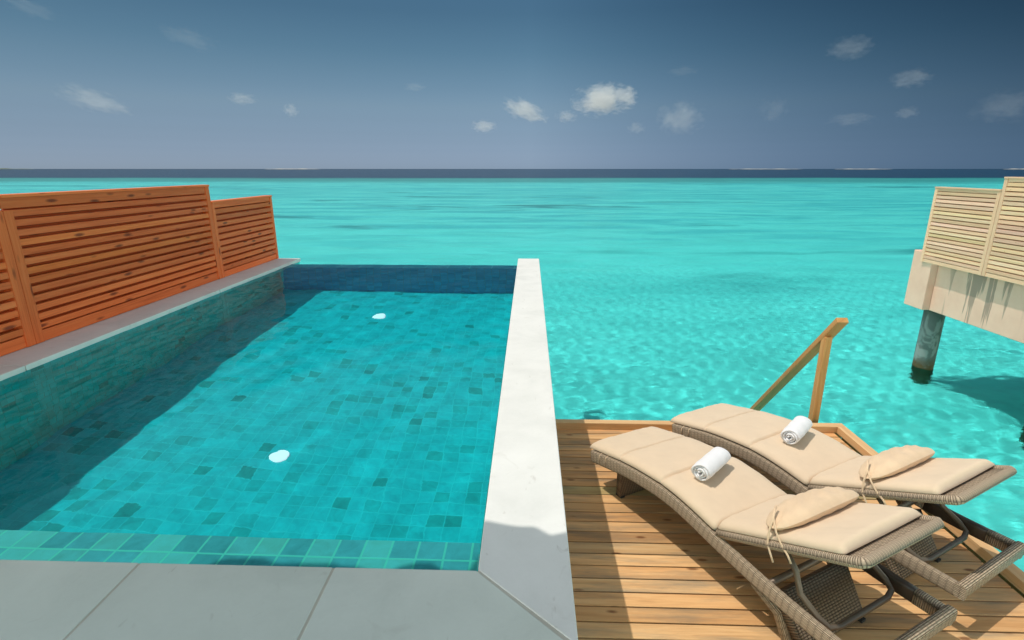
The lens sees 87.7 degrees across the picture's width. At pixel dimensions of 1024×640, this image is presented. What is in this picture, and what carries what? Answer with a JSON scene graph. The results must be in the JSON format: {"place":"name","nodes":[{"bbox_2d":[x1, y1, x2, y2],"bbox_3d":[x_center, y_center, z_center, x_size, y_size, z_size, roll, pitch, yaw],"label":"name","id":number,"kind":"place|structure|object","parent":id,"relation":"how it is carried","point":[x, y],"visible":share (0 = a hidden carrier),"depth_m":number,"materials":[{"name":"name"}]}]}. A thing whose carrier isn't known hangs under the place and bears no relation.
{"place":"outdoors","nodes":[
{"label":"outdoors","id":0,"kind":"place"},
{"bbox_2d":[0,169,1023,571],"bbox_3d":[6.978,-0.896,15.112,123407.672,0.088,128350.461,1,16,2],"label":"sea","id":1,"kind":"structure","parent":0,"point":[670,293],"depth_m":18.49,"materials":[{"name":"liquid"}]},
{"bbox_2d":[912,310,945,369],"bbox_3d":[7.039,0.719,9.120,0.300,1.945,0.300,1,16,2],"label":"concrete pile","id":2,"kind":"object","parent":1,"relation":"in","point":[928,339],"visible":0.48,"depth_m":8.92,"materials":[{"name":"grey concrete"}]},
{"bbox_2d":[904,250,1023,343],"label":"concrete wall","id":3,"kind":"structure","parent":2,"relation":"on","point":[993,305],"depth_m":7.85,"materials":[{"name":"beige concrete"}]},
{"bbox_2d":[920,187,1001,275],"bbox_3d":[6.619,-1.350,7.888,0.096,1.172,1.210,1,16,2],"label":"privacy fence","id":4,"kind":"object","parent":3,"relation":"on","point":[959,228],"visible":0.84,"depth_m":7.84,"materials":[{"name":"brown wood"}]},
{"bbox_2d":[981,177,1023,285],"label":"privacy fence","id":5,"kind":"object","parent":3,"relation":"on","point":[1004,259],"visible":1,"depth_m":7.05,"materials":[{"name":"brown wood"}]},
{"bbox_2d":[0,0,1023,168],"label":"sky","id":6,"kind":"structure","parent":0,"point":[85,84],"materials":[{"name":"blue"}]},
{"label":"seabed","id":7,"kind":"structure","parent":0,"visible":0},
{"bbox_2d":[0,258,577,639],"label":"swimming pool","id":8,"kind":"structure","parent":7,"relation":"on","point":[517,585],"depth_m":1.68,"materials":[{"name":"tile"}]},
{"bbox_2d":[0,208,35,356],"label":"privacy fence","id":9,"kind":"object","parent":8,"relation":"on","point":[16,332],"visible":1,"depth_m":3.75,"materials":[{"name":"orange wood"}]},
{"bbox_2d":[0,185,221,343],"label":"privacy fence","id":10,"kind":"object","parent":8,"relation":"on","point":[83,258],"visible":0.89,"depth_m":4.59,"materials":[{"name":"orange wood"}]},
{"bbox_2d":[211,195,278,277],"bbox_3d":[-3.444,-1.126,6.912,0.096,0.890,1.474,1,16,2],"label":"privacy fence","id":11,"kind":"object","parent":8,"relation":"on","point":[245,231],"visible":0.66,"depth_m":6.82,"materials":[{"name":"orange wood"}]},
{"bbox_2d":[0,264,516,570],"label":"pool water","id":12,"kind":"structure","parent":8,"relation":"in","point":[322,415],"depth_m":2.74,"materials":[{"name":"teal liquid"}]},
{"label":"deck beams","id":13,"kind":"structure","parent":8,"relation":"attached to","visible":0},
{"bbox_2d":[557,429,1023,639],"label":"deck","id":14,"kind":"structure","parent":13,"relation":"on","point":[645,564],"depth_m":3.10,"materials":[{"name":"brown wood"}]},
{"bbox_2d":[590,426,957,639],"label":"sun lounger","id":15,"kind":"object","parent":14,"relation":"on","point":[839,531],"visible":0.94,"depth_m":2.74,"materials":[{"name":"fabric"}]},
{"bbox_2d":[691,447,730,480],"bbox_3d":[1.245,0.896,3.327,0.130,0.118,0.317,19,25,42],"label":"rolled towel","id":16,"kind":"object","parent":15,"relation":"on","point":[710,464],"visible":1,"depth_m":3.26,"materials":[{"name":"fabric"}]},
{"bbox_2d":[555,419,1023,597],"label":"deck kerb","id":17,"kind":"structure","parent":14,"relation":"attached to","point":[1012,575],"depth_m":4.64,"materials":[{"name":"brown wood"}]},
{"bbox_2d":[750,318,848,422],"bbox_3d":[2.869,1.043,5.737,0.095,2.665,1.683,1,16,2],"label":"handrail","id":18,"kind":"object","parent":14,"relation":"on","point":[821,344],"visible":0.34,"depth_m":4.95,"materials":[{"name":"brown wood"}]},
{"bbox_2d":[670,403,1023,600],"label":"sun lounger","id":19,"kind":"object","parent":14,"relation":"on","point":[909,476],"visible":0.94,"depth_m":3.15,"materials":[{"name":"fabric"}]},
{"bbox_2d":[780,416,812,444],"bbox_3d":[2.007,0.774,3.757,0.130,0.118,0.317,18,25,41],"label":"rolled towel","id":20,"kind":"object","parent":19,"relation":"on","point":[796,429],"visible":1,"depth_m":3.68,"materials":[{"name":"fabric"}]}
]}

